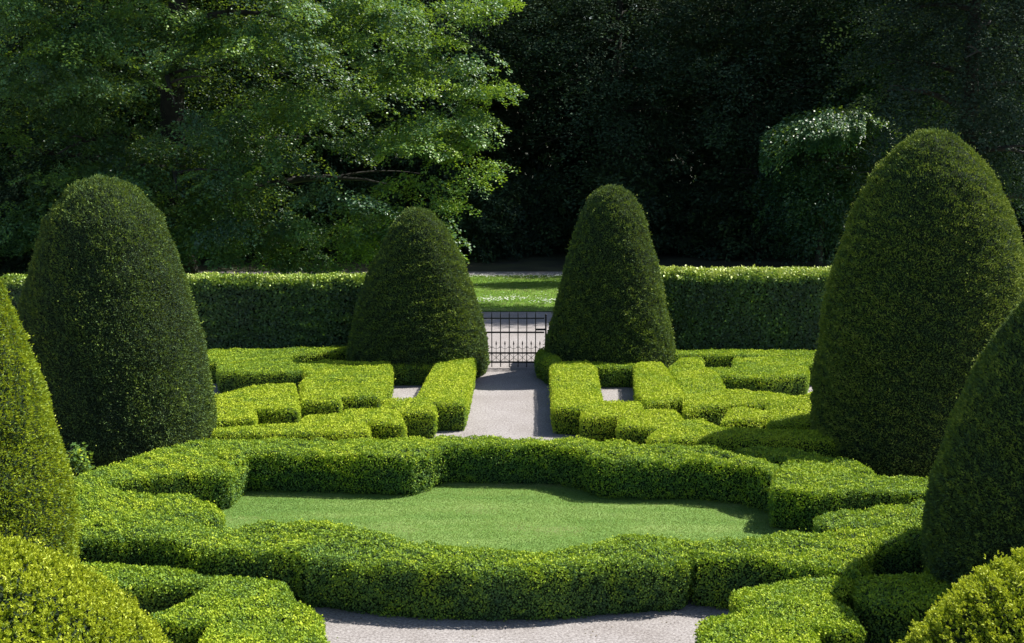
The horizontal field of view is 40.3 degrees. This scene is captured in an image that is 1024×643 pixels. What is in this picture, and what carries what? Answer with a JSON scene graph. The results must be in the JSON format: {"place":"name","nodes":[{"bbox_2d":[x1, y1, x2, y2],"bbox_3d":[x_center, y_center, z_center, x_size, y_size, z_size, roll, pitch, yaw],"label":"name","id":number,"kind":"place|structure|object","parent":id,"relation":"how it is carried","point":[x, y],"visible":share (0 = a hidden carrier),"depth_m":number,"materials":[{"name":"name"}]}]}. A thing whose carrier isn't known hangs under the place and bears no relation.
{"place":"outdoors","nodes":[
{"label":"outdoors","id":0,"kind":"place"},
{"bbox_2d":[0,185,28,274],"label":"undergrowth bush","id":1,"kind":"object","parent":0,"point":[2,259],"visible":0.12,"depth_m":48.15,"materials":[{"name":"green plant"}]},
{"bbox_2d":[0,149,84,276],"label":"undergrowth bush","id":2,"kind":"object","parent":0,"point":[17,195],"visible":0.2,"depth_m":47.20,"materials":[{"name":"green plant"}]},
{"bbox_2d":[20,272,562,274],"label":"gravel path","id":3,"kind":"structure","parent":0,"point":[516,273],"depth_m":50.54,"materials":[{"name":"grey gravel"}]},
{"bbox_2d":[1,145,832,311],"bbox_3d":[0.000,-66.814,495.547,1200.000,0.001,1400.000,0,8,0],"label":"ground","id":4,"kind":"structure","parent":0,"point":[554,262],"depth_m":54.45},
{"bbox_2d":[0,2,77,186],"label":"broadleaf tree","id":5,"kind":"object","parent":4,"relation":"on","point":[1,150],"depth_m":67.39,"materials":[{"name":"green plant"}]},
{"bbox_2d":[0,1,150,180],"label":"broadleaf tree","id":6,"kind":"object","parent":4,"relation":"on","point":[38,96],"depth_m":61.63,"materials":[{"name":"green plant"}]},
{"bbox_2d":[0,0,162,186],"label":"broadleaf tree","id":7,"kind":"object","parent":4,"relation":"on","point":[30,122],"visible":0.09,"depth_m":55.90,"materials":[{"name":"green plant"}]},
{"bbox_2d":[21,0,283,202],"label":"broadleaf tree","id":8,"kind":"object","parent":4,"relation":"on","point":[186,92],"visible":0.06,"depth_m":56.44,"materials":[{"name":"green plant"}]},
{"bbox_2d":[134,149,202,209],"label":"undergrowth bush","id":9,"kind":"object","parent":4,"relation":"on","point":[157,192],"depth_m":56.79,"materials":[{"name":"green plant"}]},
{"bbox_2d":[90,0,279,179],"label":"broadleaf tree","id":10,"kind":"object","parent":4,"relation":"on","point":[200,78],"visible":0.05,"depth_m":60.42,"materials":[{"name":"green plant"}]},
{"bbox_2d":[187,147,276,263],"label":"undergrowth bush","id":11,"kind":"object","parent":4,"relation":"on","point":[233,212],"visible":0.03,"depth_m":54.90,"materials":[{"name":"green plant"}]},
{"bbox_2d":[247,183,321,257],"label":"undergrowth bush","id":12,"kind":"object","parent":4,"relation":"on","point":[282,206],"visible":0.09,"depth_m":56.40,"materials":[{"name":"green plant"}]},
{"bbox_2d":[194,2,385,223],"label":"broadleaf tree","id":13,"kind":"object","parent":4,"relation":"on","point":[284,132],"visible":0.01,"depth_m":69.97,"materials":[{"name":"green plant"}]},
{"bbox_2d":[138,0,446,253],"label":"broadleaf tree","id":14,"kind":"object","parent":4,"relation":"on","point":[330,160],"visible":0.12,"depth_m":56.32,"materials":[{"name":"green plant"}]},
{"bbox_2d":[216,0,452,240],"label":"broadleaf tree","id":15,"kind":"object","parent":4,"relation":"on","point":[341,168],"visible":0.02,"depth_m":62.30,"materials":[{"name":"green plant"}]},
{"bbox_2d":[277,155,399,260],"bbox_3d":[-6.706,-4.569,55.644,4.448,4.317,6.158,7,11,39],"label":"undergrowth bush","id":16,"kind":"object","parent":4,"relation":"on","point":[356,187],"visible":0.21,"depth_m":54.99,"materials":[{"name":"green plant"}]},
{"bbox_2d":[356,153,470,255],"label":"undergrowth bush","id":17,"kind":"object","parent":4,"relation":"on","point":[407,204],"visible":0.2,"depth_m":56.09,"materials":[{"name":"green plant"}]},
{"bbox_2d":[319,0,560,221],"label":"broadleaf tree","id":18,"kind":"object","parent":4,"relation":"on","point":[434,166],"visible":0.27,"depth_m":56.62,"materials":[{"name":"green plant"}]},
{"bbox_2d":[370,0,545,230],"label":"broadleaf tree","id":19,"kind":"object","parent":4,"relation":"on","point":[492,107],"visible":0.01,"depth_m":68.14,"materials":[{"name":"green plant"}]},
{"bbox_2d":[342,0,594,231],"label":"broadleaf tree","id":20,"kind":"object","parent":4,"relation":"on","point":[496,107],"visible":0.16,"depth_m":61.16,"materials":[{"name":"green plant"}]},
{"bbox_2d":[443,159,531,263],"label":"undergrowth bush","id":21,"kind":"object","parent":4,"relation":"on","point":[487,227],"visible":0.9,"depth_m":54.95,"materials":[{"name":"green plant"}]},
{"bbox_2d":[0,0,1016,217],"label":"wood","id":22,"kind":"object","parent":4,"relation":"on","point":[536,155],"visible":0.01,"depth_m":77.35,"materials":[{"name":"green plant"}]},
{"bbox_2d":[491,1,684,227],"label":"broadleaf tree","id":23,"kind":"object","parent":4,"relation":"on","point":[554,152],"visible":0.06,"depth_m":68.10,"materials":[{"name":"green plant"}]},
{"bbox_2d":[478,0,732,240],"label":"broadleaf tree","id":24,"kind":"object","parent":4,"relation":"on","point":[613,124],"visible":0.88,"depth_m":55.71,"materials":[{"name":"green plant"}]},
{"bbox_2d":[563,140,669,258],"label":"undergrowth bush","id":25,"kind":"object","parent":4,"relation":"on","point":[613,180],"visible":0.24,"depth_m":54.78,"materials":[{"name":"green plant"}]},
{"bbox_2d":[523,0,738,200],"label":"broadleaf tree","id":26,"kind":"object","parent":4,"relation":"on","point":[674,99],"visible":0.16,"depth_m":62.07,"materials":[{"name":"green plant"}]},
{"bbox_2d":[632,0,810,215],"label":"broadleaf tree","id":27,"kind":"object","parent":4,"relation":"on","point":[709,116],"visible":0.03,"depth_m":68.86,"materials":[{"name":"green plant"}]},
{"bbox_2d":[629,0,848,200],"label":"broadleaf tree","id":28,"kind":"object","parent":4,"relation":"on","point":[708,13],"visible":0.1,"depth_m":62.84,"materials":[{"name":"green plant"}]},
{"bbox_2d":[635,0,873,256],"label":"broadleaf tree","id":29,"kind":"object","parent":4,"relation":"on","point":[752,120],"visible":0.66,"depth_m":54.75,"materials":[{"name":"green plant"}]},
{"bbox_2d":[683,152,841,261],"bbox_3d":[10.324,-4.543,55.412,7.108,4.333,5.134,0,8,3],"label":"undergrowth bush","id":30,"kind":"object","parent":4,"relation":"on","point":[734,242],"visible":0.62,"depth_m":55.08,"materials":[{"name":"green plant"}]},
{"bbox_2d":[755,179,844,258],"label":"undergrowth bush","id":31,"kind":"object","parent":4,"relation":"on","point":[806,241],"visible":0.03,"depth_m":55.89,"materials":[{"name":"green plant"}]},
{"bbox_2d":[743,102,902,268],"bbox_3d":[11.556,-4.935,51.219,5.894,6.208,5.146,0,8,0],"label":"weeping tree","id":32,"kind":"object","parent":4,"relation":"on","point":[820,209],"visible":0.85,"depth_m":50.45,"materials":[{"name":"green plant"}]},
{"bbox_2d":[770,0,900,166],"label":"broadleaf tree","id":33,"kind":"object","parent":4,"relation":"on","point":[823,67],"depth_m":67.69,"materials":[{"name":"green plant"}]},
{"bbox_2d":[706,0,994,252],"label":"broadleaf tree","id":34,"kind":"object","parent":4,"relation":"on","point":[816,83],"visible":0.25,"depth_m":53.87,"materials":[{"name":"green plant"}]},
{"bbox_2d":[801,0,1023,182],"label":"broadleaf tree","id":35,"kind":"object","parent":4,"relation":"on","point":[928,55],"visible":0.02,"depth_m":61.08,"materials":[{"name":"green plant"}]},
{"bbox_2d":[816,0,1023,224],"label":"dark tree","id":36,"kind":"object","parent":4,"relation":"on","point":[973,93],"visible":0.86,"depth_m":43.06,"materials":[{"name":"green plant"}]},
{"bbox_2d":[878,0,1023,200],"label":"broadleaf tree","id":37,"kind":"object","parent":4,"relation":"on","point":[1012,86],"visible":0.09,"depth_m":55.89,"materials":[{"name":"green plant"}]},
{"bbox_2d":[890,546,1023,642],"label":"yew mound","id":38,"kind":"object","parent":4,"relation":"on","point":[984,603],"visible":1,"depth_m":11.49,"materials":[{"name":"green plant"}]},
{"bbox_2d":[947,1,1023,188],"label":"broadleaf tree","id":39,"kind":"object","parent":4,"relation":"on","point":[998,63],"depth_m":61.57,"materials":[{"name":"green plant"}]},
{"bbox_2d":[998,178,1023,246],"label":"undergrowth bush","id":40,"kind":"object","parent":4,"relation":"on","point":[1020,224],"visible":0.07,"depth_m":55.13,"materials":[{"name":"green plant"}]},
{"bbox_2d":[218,482,811,556],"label":"lawn","id":41,"kind":"structure","parent":0,"point":[455,509],"depth_m":19.79,"materials":[{"name":"green plant"}]},
{"bbox_2d":[470,274,561,310],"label":"park lawn","id":42,"kind":"structure","parent":0,"point":[526,296],"depth_m":44.95,"materials":[{"name":"green plant"}]},
{"bbox_2d":[0,0,527,273],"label":"beech tree","id":43,"kind":"object","parent":42,"relation":"on","point":[169,160],"visible":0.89,"depth_m":43.63,"materials":[{"name":"green plant"}]},
{"bbox_2d":[472,272,561,301],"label":"daisies","id":44,"kind":"object","parent":42,"relation":"on","point":[508,284],"visible":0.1,"depth_m":47.32,"materials":[{"name":"white plant"}]},
{"bbox_2d":[213,312,867,642],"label":"gravel","id":45,"kind":"structure","parent":0,"point":[529,393],"depth_m":15.84,"materials":[{"name":"grey gravel"}]},
{"bbox_2d":[0,277,85,560],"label":"clipped yew","id":46,"kind":"object","parent":45,"relation":"on","point":[37,501],"visible":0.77,"depth_m":15.32,"materials":[{"name":"green plant"}]},
{"bbox_2d":[66,442,95,477],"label":"shrub","id":47,"kind":"object","parent":45,"relation":"on","point":[75,460],"visible":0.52,"depth_m":21.21,"materials":[{"name":"green plant"}]},
{"bbox_2d":[0,532,172,642],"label":"yew mound","id":48,"kind":"object","parent":45,"relation":"on","point":[46,596],"visible":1,"depth_m":11.29,"materials":[{"name":"green plant"}]},
{"bbox_2d":[16,174,218,471],"bbox_3d":[-6.689,-0.064,23.011,3.540,4.730,3.547,0,8,0],"label":"clipped yew","id":49,"kind":"object","parent":45,"relation":"on","point":[107,311],"visible":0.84,"depth_m":21.94,"materials":[{"name":"green plant"}]},
{"bbox_2d":[67,485,225,528],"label":"box hedge","id":50,"kind":"object","parent":45,"relation":"on","point":[96,502],"visible":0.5,"depth_m":18.29,"materials":[{"name":"green plant"}]},
{"bbox_2d":[71,438,238,508],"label":"box hedge","id":51,"kind":"object","parent":45,"relation":"on","point":[196,469],"visible":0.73,"depth_m":20.03,"materials":[{"name":"green plant"}]},
{"bbox_2d":[0,271,367,350],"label":"tall hedge","id":52,"kind":"object","parent":45,"relation":"on","point":[262,310],"visible":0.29,"depth_m":31.78,"materials":[{"name":"green plant"}]},
{"bbox_2d":[77,561,330,642],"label":"box hedge","id":53,"kind":"object","parent":45,"relation":"on","point":[185,605],"visible":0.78,"depth_m":14.73,"materials":[{"name":"green plant"}]},
{"bbox_2d":[207,345,346,392],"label":"box hedge","id":54,"kind":"object","parent":45,"relation":"on","point":[233,369],"visible":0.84,"depth_m":29.47,"materials":[{"name":"green plant"}]},
{"bbox_2d":[213,356,395,427],"bbox_3d":[-3.980,1.463,26.728,3.313,0.612,6.112,0,8,0],"label":"box hedge","id":55,"kind":"object","parent":45,"relation":"on","point":[328,386],"visible":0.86,"depth_m":25.98,"materials":[{"name":"green plant"}]},
{"bbox_2d":[211,357,477,441],"bbox_3d":[-1.992,1.577,25.947,2.905,0.610,8.327,4,9,27],"label":"box hedge","id":56,"kind":"object","parent":45,"relation":"on","point":[441,400],"visible":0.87,"depth_m":24.50,"materials":[{"name":"green plant"}]},
{"bbox_2d":[391,362,435,385],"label":"box hedge","id":57,"kind":"object","parent":45,"relation":"on","point":[401,376],"visible":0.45,"depth_m":29.37,"materials":[{"name":"green plant"}]},
{"bbox_2d":[345,206,490,383],"bbox_3d":[-2.082,-0.673,30.627,3.236,3.739,3.223,0,8,0],"label":"clipped yew","id":58,"kind":"object","parent":45,"relation":"on","point":[417,302],"visible":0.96,"depth_m":29.71,"materials":[{"name":"green plant"}]},
{"bbox_2d":[202,433,779,512],"bbox_3d":[-0.474,2.216,20.994,8.811,0.784,2.535,0,8,0],"label":"box hedge","id":59,"kind":"object","parent":45,"relation":"on","point":[411,465],"visible":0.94,"depth_m":20.93,"materials":[{"name":"green plant"}]},
{"bbox_2d":[77,515,929,620],"bbox_3d":[-0.104,2.873,16.502,11.292,0.780,2.074,0,8,0],"label":"box hedge","id":60,"kind":"object","parent":45,"relation":"on","point":[313,563],"visible":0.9,"depth_m":16.01,"materials":[{"name":"green plant"}]},
{"bbox_2d":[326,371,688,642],"bbox_3d":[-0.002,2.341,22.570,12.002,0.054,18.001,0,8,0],"label":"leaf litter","id":61,"kind":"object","parent":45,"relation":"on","point":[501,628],"visible":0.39,"depth_m":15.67,"materials":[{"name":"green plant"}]},
{"bbox_2d":[545,314,546,340],"bbox_3d":[0.760,0.442,31.394,0.051,1.240,0.052,0,8,0],"label":"gate post","id":62,"kind":"object","parent":45,"relation":"on","point":[545,325],"visible":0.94,"depth_m":31.32,"materials":[{"name":"metal"}]},
{"bbox_2d":[482,311,544,366],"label":"iron gate","id":63,"kind":"structure","parent":62,"relation":"attached to","point":[500,353],"depth_m":31.40,"materials":[{"name":"black metal"}]},
{"bbox_2d":[533,347,563,384],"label":"box hedge","id":64,"kind":"object","parent":45,"relation":"on","point":[544,360],"visible":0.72,"depth_m":29.89,"materials":[{"name":"green plant"}]},
{"bbox_2d":[543,183,677,367],"bbox_3d":[2.172,-0.917,30.566,3.010,4.228,2.998,0,8,0],"label":"clipped yew","id":65,"kind":"object","parent":45,"relation":"on","point":[610,305],"visible":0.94,"depth_m":29.74,"materials":[{"name":"green plant"}]},
{"bbox_2d":[592,361,636,387],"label":"box hedge","id":66,"kind":"object","parent":45,"relation":"on","point":[615,375],"visible":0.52,"depth_m":29.19,"materials":[{"name":"green plant"}]},
{"bbox_2d":[631,361,685,416],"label":"box hedge","id":67,"kind":"object","parent":45,"relation":"on","point":[655,385],"visible":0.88,"depth_m":26.57,"materials":[{"name":"green plant"}]},
{"bbox_2d":[548,360,840,457],"bbox_3d":[2.206,1.649,25.421,3.267,0.623,8.527,-5,10,-29],"label":"box hedge","id":68,"kind":"object","parent":45,"relation":"on","point":[580,406],"visible":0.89,"depth_m":23.99,"materials":[{"name":"green plant"}]},
{"bbox_2d":[668,356,815,431],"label":"box hedge","id":69,"kind":"object","parent":45,"relation":"on","point":[709,396],"visible":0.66,"depth_m":25.24,"materials":[{"name":"green plant"}]},
{"bbox_2d":[672,347,816,396],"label":"box hedge","id":70,"kind":"object","parent":45,"relation":"on","point":[783,371],"visible":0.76,"depth_m":28.87,"materials":[{"name":"green plant"}]},
{"bbox_2d":[659,264,831,351],"bbox_3d":[11.244,-0.173,32.234,19.779,2.356,1.198,0,8,0],"label":"tall hedge","id":71,"kind":"object","parent":45,"relation":"on","point":[746,308],"visible":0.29,"depth_m":31.78,"materials":[{"name":"green plant"}]},
{"bbox_2d":[736,445,822,472],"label":"box hedge","id":72,"kind":"object","parent":45,"relation":"on","point":[776,455],"visible":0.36,"depth_m":21.31,"materials":[{"name":"green plant"}]},
{"bbox_2d":[693,574,867,642],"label":"box hedge","id":73,"kind":"object","parent":45,"relation":"on","point":[807,609],"visible":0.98,"depth_m":14.41,"materials":[{"name":"green plant"}]},
{"bbox_2d":[766,455,928,531],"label":"box hedge","id":74,"kind":"object","parent":45,"relation":"on","point":[804,491],"visible":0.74,"depth_m":19.12,"materials":[{"name":"green plant"}]},
{"bbox_2d":[811,495,930,534],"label":"box hedge","id":75,"kind":"object","parent":45,"relation":"on","point":[878,516],"visible":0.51,"depth_m":17.80,"materials":[{"name":"green plant"}]},
{"bbox_2d":[850,565,958,642],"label":"box hedge","id":76,"kind":"object","parent":45,"relation":"on","point":[888,607],"visible":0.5,"depth_m":14.97,"materials":[{"name":"green plant"}]},
{"bbox_2d":[807,127,1023,479],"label":"clipped yew","id":77,"kind":"object","parent":45,"relation":"on","point":[924,285],"visible":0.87,"depth_m":21.58,"materials":[{"name":"green plant"}]},
{"bbox_2d":[918,295,1023,586],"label":"clipped yew","id":78,"kind":"object","parent":45,"relation":"on","point":[973,505],"visible":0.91,"depth_m":15.17,"materials":[{"name":"green plant"}]},
{"bbox_2d":[797,0,981,235],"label":"tree","id":79,"kind":"object","parent":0,"point":[864,91],"visible":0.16,"depth_m":54.05,"materials":[{"name":"green plant"}]}
]}

